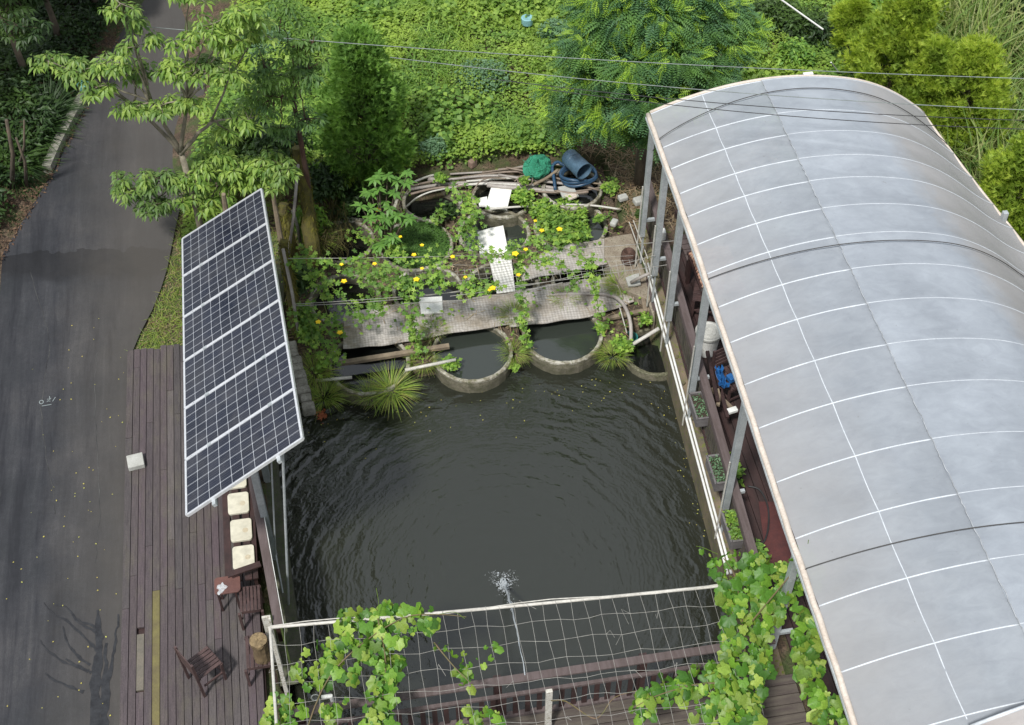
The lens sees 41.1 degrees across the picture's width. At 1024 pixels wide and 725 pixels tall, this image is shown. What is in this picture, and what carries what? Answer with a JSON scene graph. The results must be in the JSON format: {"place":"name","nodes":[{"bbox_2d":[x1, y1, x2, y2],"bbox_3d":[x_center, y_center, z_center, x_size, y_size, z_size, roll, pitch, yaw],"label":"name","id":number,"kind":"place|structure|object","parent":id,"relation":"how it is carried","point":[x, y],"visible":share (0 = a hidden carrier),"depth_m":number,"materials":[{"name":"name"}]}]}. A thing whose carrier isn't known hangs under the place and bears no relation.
{"place":"outdoors","nodes":[
{"label":"outdoors","id":0,"kind":"place"},
{"bbox_2d":[0,0,204,724],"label":"road","id":1,"kind":"structure","parent":0,"point":[86,250],"depth_m":22.32,"materials":[{"name":"asphalt"}]},
{"bbox_2d":[0,0,131,258],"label":"roadside litter","id":2,"kind":"object","parent":1,"relation":"on","point":[44,184],"visible":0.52,"depth_m":25.70,"materials":[{"name":"brown plant"}]},
{"bbox_2d":[40,602,118,724],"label":"tree shadow","id":3,"kind":"object","parent":1,"relation":"on","point":[98,708],"visible":1,"depth_m":19.00,"materials":[{"name":"asphalt"}]},
{"bbox_2d":[249,632,270,663],"bbox_3d":[-3.369,3.844,18.331,0.250,0.473,0.246,-7,49,-6],"label":"log stump","id":4,"kind":"object","parent":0,"point":[258,641],"visible":0.98,"depth_m":18.20,"materials":[{"name":"brown wood"}]},
{"bbox_2d":[278,352,740,724],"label":"pond water","id":5,"kind":"structure","parent":0,"point":[557,497],"depth_m":21.34,"materials":[{"name":"black liquid"}]},
{"bbox_2d":[0,0,1023,724],"bbox_3d":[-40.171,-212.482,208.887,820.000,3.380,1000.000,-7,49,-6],"label":"ground","id":6,"kind":"structure","parent":0,"point":[484,164],"depth_m":26.12,"materials":[{"name":"plant"}]},
{"bbox_2d":[0,0,53,76],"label":"roadside tree","id":7,"kind":"object","parent":6,"relation":"on","point":[23,12],"visible":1,"depth_m":25.38,"materials":[{"name":"green plant"}]},
{"bbox_2d":[0,116,63,201],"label":"strap plant","id":8,"kind":"object","parent":6,"relation":"on","point":[35,170],"visible":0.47,"depth_m":25.75,"materials":[{"name":"green plant"}]},
{"bbox_2d":[0,91,83,163],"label":"strap plant","id":9,"kind":"object","parent":6,"relation":"on","point":[58,128],"visible":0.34,"depth_m":26.39,"materials":[{"name":"green plant"}]},
{"bbox_2d":[18,78,92,133],"bbox_3d":[-9.104,-4.997,26.801,1.764,0.788,1.791,-7,49,-6],"label":"strap plant","id":10,"kind":"object","parent":6,"relation":"on","point":[71,101],"visible":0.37,"depth_m":26.93,"materials":[{"name":"green plant"}]},
{"bbox_2d":[0,0,114,225],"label":"roadside scrub","id":11,"kind":"object","parent":6,"relation":"on","point":[10,63],"visible":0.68,"depth_m":26.99,"materials":[{"name":"green plant"}]},
{"bbox_2d":[42,56,104,173],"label":"kerb","id":12,"kind":"structure","parent":6,"relation":"on","point":[51,165],"depth_m":26.37,"materials":[{"name":"concrete"}]},
{"bbox_2d":[119,344,267,724],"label":"wooden deck","id":13,"kind":"structure","parent":6,"relation":"on","point":[173,563],"depth_m":19.76,"materials":[{"name":"brown wood"}]},
{"bbox_2d":[173,646,226,697],"bbox_3d":[-4.191,4.065,18.451,0.438,0.881,0.415,-35,57,-27],"label":"wooden chair","id":14,"kind":"object","parent":13,"relation":"on","point":[191,666],"visible":1,"depth_m":18.46,"materials":[{"name":"brown wood"}]},
{"bbox_2d":[214,561,260,610],"bbox_3d":[-3.847,3.202,19.367,0.705,0.628,0.315,-14,50,-12],"label":"side table","id":15,"kind":"object","parent":13,"relation":"on","point":[229,583],"visible":0.98,"depth_m":19.21,"materials":[{"name":"brown wood"}]},
{"bbox_2d":[222,481,258,588],"bbox_3d":[-4.121,1.929,20.646,0.465,0.390,3.469,-7,49,-6],"label":"long bench","id":16,"kind":"object","parent":13,"relation":"on","point":[227,520],"visible":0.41,"depth_m":19.88,"materials":[{"name":"brown wood"}]},
{"bbox_2d":[227,492,249,514],"bbox_3d":[-4.047,2.085,20.219,0.310,0.047,0.375,-7,49,-6],"label":"seat cushion","id":17,"kind":"object","parent":16,"relation":"on","point":[238,503],"visible":1,"depth_m":20.19,"materials":[{"name":"beige fabric"}]},
{"bbox_2d":[230,518,252,542],"bbox_3d":[-3.943,2.445,19.904,0.310,0.047,0.380,-7,49,-6],"label":"seat cushion","id":18,"kind":"object","parent":16,"relation":"on","point":[240,530],"visible":1,"depth_m":19.88,"materials":[{"name":"beige fabric"}]},
{"bbox_2d":[232,544,254,568],"bbox_3d":[-3.848,2.793,19.599,0.310,0.047,0.385,-7,49,-6],"label":"seat cushion","id":19,"kind":"object","parent":16,"relation":"on","point":[243,555],"visible":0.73,"depth_m":19.59,"materials":[{"name":"beige fabric"}]},
{"bbox_2d":[238,585,264,630],"bbox_3d":[-3.666,3.452,19.280,0.355,0.439,0.448,-7,49,-6],"label":"wooden chair","id":20,"kind":"object","parent":13,"relation":"on","point":[258,594],"visible":0.98,"depth_m":19.13,"materials":[{"name":"brown wood"}]},
{"bbox_2d":[248,476,290,664],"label":"wooden parapet","id":21,"kind":"structure","parent":13,"relation":"on","point":[273,594],"depth_m":18.96,"materials":[{"name":"brown wood"}]},
{"bbox_2d":[124,186,288,349],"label":"verge grass","id":22,"kind":"structure","parent":6,"relation":"on","point":[169,306],"depth_m":23.65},
{"bbox_2d":[26,0,279,227],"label":"leafy tree","id":23,"kind":"object","parent":22,"relation":"on","point":[225,42],"visible":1,"depth_m":20.55,"materials":[{"name":"green plant"}]},
{"bbox_2d":[109,135,302,222],"bbox_3d":[-5.175,-2.770,23.476,3.493,2.629,1.516,0,49,0],"label":"leafy shrub","id":24,"kind":"object","parent":22,"relation":"on","point":[244,173],"visible":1,"depth_m":22.76,"materials":[{"name":"green plant"}]},
{"bbox_2d":[181,188,304,604],"bbox_3d":[-3.890,0.310,20.094,1.735,3.769,6.050,-7,49,-6],"label":"solar array","id":25,"kind":"object","parent":6,"relation":"on","point":[242,419],"visible":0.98,"depth_m":18.86,"materials":[{"name":"glass"}]},
{"bbox_2d":[241,119,313,177],"bbox_3d":[-4.122,-3.748,24.209,1.133,1.125,1.082,9,49,8],"label":"bank shrub","id":26,"kind":"object","parent":6,"relation":"on","point":[259,143],"visible":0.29,"depth_m":23.96,"materials":[{"name":"green plant"}]},
{"bbox_2d":[266,235,307,697],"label":"pond wall","id":27,"kind":"structure","parent":6,"relation":"on","point":[290,615],"depth_m":20.23,"materials":[{"name":"concrete"}]},
{"bbox_2d":[288,341,315,416],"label":"broken wall","id":28,"kind":"structure","parent":27,"relation":"on","point":[304,394],"depth_m":22.32,"materials":[{"name":"concrete"}]},
{"bbox_2d":[307,18,417,189],"bbox_3d":[-2.700,-4.684,24.380,2.038,3.484,2.058,-7,49,-6],"label":"feathery tree","id":29,"kind":"object","parent":6,"relation":"on","point":[366,87],"visible":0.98,"depth_m":24.08,"materials":[{"name":"green plant"}]},
{"bbox_2d":[330,341,410,405],"bbox_3d":[-2.427,0.237,23.446,1.420,0.721,1.418,-7,49,-6],"label":"tank ring","id":30,"kind":"object","parent":6,"relation":"on","point":[357,370],"visible":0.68,"depth_m":23.23,"materials":[{"name":"concrete"}]},
{"bbox_2d":[300,374,354,421],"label":"grass tuft","id":31,"kind":"object","parent":30,"relation":"on","point":[315,390],"visible":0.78,"depth_m":22.71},
{"bbox_2d":[357,360,425,419],"bbox_3d":[-2.005,0.408,22.739,1.233,0.435,1.256,-7,49,-6],"label":"grass tuft","id":32,"kind":"object","parent":30,"relation":"on","point":[392,379],"visible":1,"depth_m":22.77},
{"bbox_2d":[266,166,648,389],"bbox_3d":[-1.194,-1.409,24.906,6.710,0.977,4.840,-7,49,-6],"label":"soil bed","id":33,"kind":"object","parent":6,"relation":"on","point":[450,223],"visible":0.16,"depth_m":24.46,"materials":[{"name":"soil"}]},
{"bbox_2d":[234,0,331,191],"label":"mossy tree","id":34,"kind":"object","parent":33,"relation":"on","point":[298,70],"visible":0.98,"depth_m":20.97,"materials":[{"name":"green plant"}]},
{"bbox_2d":[278,238,300,340],"bbox_3d":[-3.707,-1.200,23.051,0.363,1.748,0.881,-7,49,-6],"label":"dead tree","id":35,"kind":"object","parent":33,"relation":"on","point":[283,243],"visible":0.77,"depth_m":22.91,"materials":[{"name":"wood"}]},
{"bbox_2d":[278,201,300,263],"bbox_3d":[-3.940,-2.208,24.120,0.377,1.459,0.466,0,49,0],"label":"dead tree","id":36,"kind":"object","parent":33,"relation":"on","point":[285,216],"visible":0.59,"depth_m":23.85,"materials":[{"name":"wood"}]},
{"bbox_2d":[289,143,322,267],"bbox_3d":[-3.586,-2.660,23.931,0.437,2.356,0.956,-7,49,-6],"label":"dead tree","id":37,"kind":"object","parent":33,"relation":"on","point":[310,233],"visible":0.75,"depth_m":23.86,"materials":[{"name":"wood"}]},
{"bbox_2d":[310,156,359,272],"bbox_3d":[-3.377,-2.769,25.072,1.057,0.788,2.732,-7,49,-6],"label":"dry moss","id":38,"kind":"object","parent":33,"relation":"on","point":[331,218],"visible":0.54,"depth_m":24.59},
{"bbox_2d":[307,158,350,203],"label":"bank shrub","id":39,"kind":"object","parent":38,"relation":"on","point":[324,182],"visible":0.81,"depth_m":24.69,"materials":[{"name":"green plant"}]},
{"bbox_2d":[308,274,380,327],"bbox_3d":[-2.954,-0.899,24.401,1.303,0.721,1.300,-7,49,-6],"label":"tank ring","id":40,"kind":"object","parent":33,"relation":"on","point":[354,291],"visible":0.35,"depth_m":24.45,"materials":[{"name":"concrete"}]},
{"bbox_2d":[320,220,374,266],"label":"tank ring","id":41,"kind":"object","parent":33,"relation":"in","point":[361,245],"visible":0.34,"depth_m":25.31,"materials":[{"name":"concrete"}]},
{"bbox_2d":[350,168,417,256],"bbox_3d":[-2.190,-2.542,24.097,1.160,1.699,1.136,19,52,16],"label":"broadleaf plant","id":42,"kind":"object","parent":33,"relation":"on","point":[390,218],"visible":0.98,"depth_m":23.84,"materials":[{"name":"green plant"}]},
{"bbox_2d":[337,343,449,366],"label":"timber beam","id":43,"kind":"structure","parent":33,"relation":"on","point":[383,356],"depth_m":23.13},
{"bbox_2d":[380,220,453,279],"bbox_3d":[-1.750,-1.923,25.245,1.366,0.720,1.366,-7,49,-6],"label":"tank ring","id":44,"kind":"object","parent":33,"relation":"on","point":[418,271],"visible":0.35,"depth_m":24.82,"materials":[{"name":"concrete"}]},
{"bbox_2d":[388,221,449,268],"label":"floating weed","id":45,"kind":"object","parent":44,"relation":"on","point":[425,240],"visible":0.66,"depth_m":25.00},
{"bbox_2d":[392,265,464,303],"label":"tank ring","id":46,"kind":"object","parent":33,"relation":"on","point":[426,290],"visible":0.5,"depth_m":24.52,"materials":[{"name":"concrete"}]},
{"bbox_2d":[402,183,462,224],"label":"tank ring","id":47,"kind":"object","parent":33,"relation":"in","point":[420,209],"visible":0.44,"depth_m":26.03,"materials":[{"name":"concrete"}]},
{"bbox_2d":[283,180,606,378],"bbox_3d":[-1.252,-1.924,23.546,5.412,2.112,3.818,-7,49,-6],"label":"gourd vine","id":48,"kind":"object","parent":33,"relation":"on","point":[408,284],"visible":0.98,"depth_m":22.52,"materials":[{"name":"green plant"}]},
{"bbox_2d":[266,164,644,379],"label":"bed weeds","id":49,"kind":"object","parent":33,"relation":"on","point":[494,308],"visible":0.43,"depth_m":23.98,"materials":[{"name":"green plant"}]},
{"bbox_2d":[269,171,641,378],"bbox_3d":[-1.260,-1.793,24.628,6.883,0.196,4.766,-7,49,-6],"label":"bed straw","id":50,"kind":"object","parent":33,"relation":"on","point":[452,266],"visible":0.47,"depth_m":23.94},
{"bbox_2d":[343,293,515,348],"bbox_3d":[-1.417,-0.744,23.711,3.099,0.036,0.921,-7,49,-6],"label":"plastic sheet","id":51,"kind":"object","parent":50,"relation":"on","point":[384,334],"visible":0.85,"depth_m":23.67,"materials":[{"name":"plastic"}]},
{"bbox_2d":[520,239,606,280],"bbox_3d":[1.223,-1.928,24.662,2.450,0.036,0.680,-11,50,-10],"label":"plastic sheet","id":52,"kind":"object","parent":50,"relation":"on","point":[571,260],"visible":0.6,"depth_m":24.61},
{"bbox_2d":[508,275,633,326],"bbox_3d":[1.058,-1.101,24.005,2.387,0.036,0.938,-7,49,-6],"label":"plastic sheet","id":53,"kind":"object","parent":50,"relation":"on","point":[546,311],"visible":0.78,"depth_m":23.94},
{"bbox_2d":[489,258,514,293],"bbox_3d":[-0.146,-1.565,24.373,0.404,0.023,0.895,-7,49,-6],"label":"lattice board","id":54,"kind":"object","parent":53,"relation":"on","point":[499,267],"visible":0.69,"depth_m":24.38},
{"bbox_2d":[432,327,512,392],"bbox_3d":[-0.680,0.031,23.627,1.414,0.720,1.412,-7,49,-6],"label":"tank ring","id":55,"kind":"object","parent":33,"relation":"on","point":[483,367],"visible":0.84,"depth_m":23.38,"materials":[{"name":"concrete"}]},
{"bbox_2d":[458,209,530,260],"bbox_3d":[-0.328,-2.166,25.457,1.343,0.720,1.353,-7,49,-6],"label":"tank ring","id":56,"kind":"object","parent":33,"relation":"in","point":[513,233],"visible":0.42,"depth_m":25.45,"materials":[{"name":"concrete"}]},
{"bbox_2d":[477,226,508,255],"bbox_3d":[-0.367,-2.204,24.995,0.546,0.036,0.771,-7,49,-6],"label":"foam board","id":57,"kind":"object","parent":56,"relation":"on","point":[495,237],"visible":0.77,"depth_m":25.02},
{"bbox_2d":[485,188,511,209],"bbox_3d":[-0.241,-3.115,25.667,0.412,0.046,0.671,7,49,6],"label":"foam board","id":58,"kind":"object","parent":56,"relation":"on","point":[497,197],"visible":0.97,"depth_m":25.61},
{"bbox_2d":[465,262,539,297],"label":"tank ring","id":59,"kind":"object","parent":33,"relation":"on","point":[481,272],"visible":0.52,"depth_m":24.67,"materials":[{"name":"concrete"}]},
{"bbox_2d":[522,316,602,374],"bbox_3d":[0.875,-0.276,23.896,1.419,0.720,1.407,-7,49,-6],"label":"tank ring","id":60,"kind":"object","parent":33,"relation":"in","point":[562,347],"visible":0.7,"depth_m":23.58,"materials":[{"name":"concrete"}]},
{"bbox_2d":[534,209,607,249],"bbox_3d":[1.088,-2.308,25.582,1.388,0.721,1.388,-7,49,-6],"label":"tank ring","id":61,"kind":"object","parent":33,"relation":"on","point":[597,229],"visible":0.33,"depth_m":25.37,"materials":[{"name":"concrete"}]},
{"bbox_2d":[538,195,592,245],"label":"water plant","id":62,"kind":"object","parent":61,"relation":"in","point":[563,217],"visible":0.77,"depth_m":25.08,"materials":[{"name":"green plant"}]},
{"bbox_2d":[541,169,602,218],"bbox_3d":[1.135,-3.063,25.976,1.164,0.721,1.162,-7,49,-6],"label":"tank ring","id":63,"kind":"object","parent":33,"relation":"on","point":[593,197],"visible":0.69,"depth_m":25.69,"materials":[{"name":"concrete"}]},
{"bbox_2d":[514,187,599,192],"bbox_3d":[0.955,-3.231,25.609,1.821,0.036,0.170,-2,49,-2],"label":"long pipe","id":64,"kind":"object","parent":63,"relation":"on","point":[556,192],"visible":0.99,"depth_m":25.57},
{"bbox_2d":[506,167,598,190],"bbox_3d":[0.766,-3.483,25.789,1.848,0.039,0.087,16,51,13],"label":"long pipe","id":65,"kind":"object","parent":64,"relation":"on","point":[557,178],"visible":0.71,"depth_m":25.77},
{"bbox_2d":[523,153,552,179],"bbox_3d":[0.474,-3.688,25.753,0.577,0.406,0.620,-7,49,-6],"label":"green netting","id":66,"kind":"object","parent":65,"relation":"on","point":[537,166],"visible":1,"depth_m":25.62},
{"bbox_2d":[554,190,588,193],"bbox_3d":[1.108,-3.178,25.509,0.641,0.090,0.104,5,49,4],"label":"driftwood","id":67,"kind":"object","parent":64,"relation":"on","point":[580,192],"visible":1,"depth_m":25.48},
{"bbox_2d":[551,160,597,189],"bbox_3d":[1.170,-3.551,25.695,0.885,0.270,0.722,-7,49,-6],"label":"blue hose","id":68,"kind":"object","parent":67,"relation":"on","point":[567,182],"visible":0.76,"depth_m":25.54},
{"bbox_2d":[562,149,591,178],"bbox_3d":[1.190,-3.684,25.338,0.350,0.354,0.527,-27,54,-21],"label":"blue barrel","id":69,"kind":"object","parent":68,"relation":"on","point":[577,165],"visible":1,"depth_m":25.26,"materials":[{"name":"plastic"}]},
{"bbox_2d":[447,57,509,97],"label":"field bush","id":70,"kind":"object","parent":6,"relation":"on","point":[484,74],"visible":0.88,"depth_m":27.11,"materials":[{"name":"green plant"}]},
{"bbox_2d":[471,180,533,226],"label":"tank ring","id":71,"kind":"object","parent":6,"relation":"on","point":[480,191],"visible":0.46,"depth_m":25.58,"materials":[{"name":"concrete"}]},
{"bbox_2d":[268,584,764,724],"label":"net trellis","id":72,"kind":"object","parent":6,"relation":"on","point":[273,644],"visible":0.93,"depth_m":17.39,"materials":[{"name":"plastic"}]},
{"bbox_2d":[258,588,505,724],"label":"grape vine","id":73,"kind":"object","parent":72,"relation":"attached to","point":[390,676],"visible":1,"depth_m":17.02,"materials":[{"name":"green plant"}]},
{"bbox_2d":[551,540,848,724],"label":"grape vine","id":74,"kind":"object","parent":72,"relation":"attached to","point":[736,699],"visible":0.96,"depth_m":16.82,"materials":[{"name":"green plant"}]},
{"bbox_2d":[179,0,1014,241],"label":"ground cover","id":75,"kind":"object","parent":6,"relation":"on","point":[514,128],"visible":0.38,"depth_m":27.38,"materials":[{"name":"plant"}]},
{"bbox_2d":[204,98,273,158],"bbox_3d":[-4.879,-4.161,24.676,1.360,1.354,1.065,-7,49,-6],"label":"bank shrub","id":76,"kind":"object","parent":75,"relation":"on","point":[247,140],"visible":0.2,"depth_m":24.42,"materials":[{"name":"green plant"}]},
{"bbox_2d":[575,137,676,231],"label":"dry litter","id":77,"kind":"object","parent":6,"relation":"on","point":[628,173],"visible":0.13,"depth_m":25.89,"materials":[{"name":"plant"}]},
{"bbox_2d":[604,234,654,329],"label":"slab","id":78,"kind":"structure","parent":6,"relation":"on","point":[635,292],"depth_m":24.37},
{"bbox_2d":[468,674,809,724],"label":"boardwalk","id":79,"kind":"structure","parent":6,"relation":"on","point":[782,703],"depth_m":18.45,"materials":[{"name":"brown wood"}]},
{"bbox_2d":[623,327,667,381],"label":"tank ring","id":80,"kind":"object","parent":6,"relation":"on","point":[647,364],"visible":0.37,"depth_m":23.52,"materials":[{"name":"concrete"}]},
{"bbox_2d":[523,0,776,188],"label":"pinnate tree","id":81,"kind":"object","parent":6,"relation":"on","point":[676,24],"visible":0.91,"depth_m":23.12,"materials":[{"name":"green plant"}]},
{"bbox_2d":[628,193,784,675],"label":"pond wall","id":82,"kind":"structure","parent":6,"relation":"on","point":[776,662],"depth_m":21.92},
{"bbox_2d":[644,265,728,574],"bbox_3d":[2.764,0.673,22.164,0.040,0.050,6.508,-5,49,-5],"label":"white pipe","id":83,"kind":"object","parent":82,"relation":"on","point":[693,445],"visible":0.91,"depth_m":21.77,"materials":[{"name":"plastic"}]},
{"bbox_2d":[647,263,732,573],"bbox_3d":[2.819,0.667,22.171,0.040,0.048,6.507,-5,49,-5],"label":"white pipe","id":84,"kind":"object","parent":82,"relation":"on","point":[697,446],"visible":0.96,"depth_m":21.76,"materials":[{"name":"plastic"}]},
{"bbox_2d":[737,0,809,42],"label":"thicket bush","id":85,"kind":"object","parent":6,"relation":"on","point":[769,6],"visible":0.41,"depth_m":28.00,"materials":[{"name":"green plant"}]},
{"bbox_2d":[769,36,819,74],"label":"thicket bush","id":86,"kind":"object","parent":6,"relation":"on","point":[792,52],"visible":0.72,"depth_m":27.17,"materials":[{"name":"green plant"}]},
{"bbox_2d":[772,4,837,51],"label":"thicket bush","id":87,"kind":"object","parent":6,"relation":"on","point":[821,20],"visible":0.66,"depth_m":27.74,"materials":[{"name":"green plant"}]},
{"bbox_2d":[634,72,1023,724],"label":"greenhouse","id":88,"kind":"object","parent":6,"relation":"on","point":[862,294],"visible":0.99,"depth_m":18.27,"materials":[{"name":"plastic"}]},
{"bbox_2d":[288,241,669,305],"bbox_3d":[-0.456,-1.412,22.414,6.386,0.476,0.820,-3,49,-3],"label":"wire net","id":89,"kind":"object","parent":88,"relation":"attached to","point":[495,278],"visible":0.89,"depth_m":22.52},
{"bbox_2d":[291,639,775,724],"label":"wooden railing","id":90,"kind":"object","parent":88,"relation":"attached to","point":[494,699],"visible":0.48,"depth_m":17.98,"materials":[{"name":"brown wood"}]},
{"bbox_2d":[646,181,757,608],"bbox_3d":[2.916,0.150,21.793,0.120,0.828,8.303,-5,49,-5],"label":"wooden railing","id":91,"kind":"object","parent":88,"relation":"attached to","point":[712,432],"visible":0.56,"depth_m":21.36,"materials":[{"name":"brown wood"}]},
{"bbox_2d":[687,391,708,426],"bbox_3d":[2.924,0.718,21.248,0.270,0.253,0.542,-7,49,-6],"label":"planter box","id":92,"kind":"object","parent":91,"relation":"attached to","point":[697,406],"visible":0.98,"depth_m":21.18,"materials":[{"name":"grey plastic"}]},
{"bbox_2d":[705,454,725,491],"bbox_3d":[3.075,1.633,20.430,0.277,0.280,0.542,-7,49,-6],"label":"planter box","id":93,"kind":"object","parent":91,"relation":"attached to","point":[715,470],"visible":0.94,"depth_m":20.38,"materials":[{"name":"grey plastic"}]},
{"bbox_2d":[720,509,742,549],"bbox_3d":[3.197,2.390,19.733,0.262,0.330,0.551,-7,49,-6],"label":"planter box","id":94,"kind":"object","parent":91,"relation":"attached to","point":[731,528],"visible":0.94,"depth_m":19.67,"materials":[{"name":"grey plastic"}]},
{"bbox_2d":[970,705,1023,724],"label":"end canopy","id":95,"kind":"object","parent":88,"relation":"on","point":[1014,716],"visible":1,"depth_m":14.34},
{"bbox_2d":[828,0,874,64],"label":"feathery tree","id":96,"kind":"object","parent":6,"relation":"on","point":[845,16],"visible":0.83,"depth_m":26.36,"materials":[{"name":"green plant"}]},
{"bbox_2d":[837,0,949,96],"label":"feathery tree","id":97,"kind":"object","parent":6,"relation":"on","point":[897,28],"visible":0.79,"depth_m":25.44,"materials":[{"name":"green plant"}]},
{"bbox_2d":[890,32,964,134],"bbox_3d":[7.773,-5.188,25.696,1.534,2.366,1.667,-7,49,-6],"label":"feathery tree","id":98,"kind":"object","parent":6,"relation":"on","point":[930,59],"visible":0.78,"depth_m":25.19,"materials":[{"name":"green plant"}]},
{"bbox_2d":[875,0,1023,239],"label":"reed bed","id":99,"kind":"object","parent":6,"relation":"on","point":[982,18],"visible":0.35,"depth_m":26.73,"materials":[{"name":"plant"}]},
{"bbox_2d":[921,26,1017,151],"bbox_3d":[8.502,-5.148,25.543,2.122,2.544,1.931,-7,49,-6],"label":"feathery tree","id":100,"kind":"object","parent":6,"relation":"on","point":[976,55],"visible":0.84,"depth_m":25.13,"materials":[{"name":"green plant"}]},
{"bbox_2d":[975,129,1023,240],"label":"feathery tree","id":101,"kind":"object","parent":6,"relation":"on","point":[1003,174],"visible":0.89,"depth_m":23.79,"materials":[{"name":"green plant"}]},
{"bbox_2d":[123,24,1023,78],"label":"overhead cable","id":102,"kind":"object","parent":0,"point":[630,61],"visible":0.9,"depth_m":20.43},
{"bbox_2d":[390,57,1023,109],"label":"overhead cable","id":103,"kind":"object","parent":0,"point":[710,90],"visible":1,"depth_m":20.28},
{"bbox_2d":[487,78,1023,120],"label":"overhead cable","id":104,"kind":"object","parent":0,"point":[753,105],"visible":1,"depth_m":20.04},
{"bbox_2d":[672,250,845,724],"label":"walkway floor","id":105,"kind":"structure","parent":0,"point":[754,472],"depth_m":21.17,"materials":[{"name":"red wood"}]},
{"bbox_2d":[695,321,720,357],"bbox_3d":[3.226,-0.361,22.566,0.450,0.478,0.450,-7,49,-6],"label":"round tub","id":106,"kind":"object","parent":105,"relation":"on","point":[712,338],"visible":0.73,"depth_m":22.40,"materials":[{"name":"white plastic"}]},
{"bbox_2d":[709,347,744,401],"bbox_3d":[3.549,0.178,21.854,0.555,0.881,0.527,-23,53,-19],"label":"wooden chair","id":107,"kind":"object","parent":105,"relation":"on","point":[732,387],"visible":0.42,"depth_m":21.78,"materials":[{"name":"brown wood"}]},
{"bbox_2d":[759,502,796,563],"bbox_3d":[4.064,2.537,20.364,0.657,0.010,1.118,1,49,0],"label":"floor mat","id":108,"kind":"object","parent":105,"relation":"on","point":[776,544],"visible":0.36,"depth_m":20.32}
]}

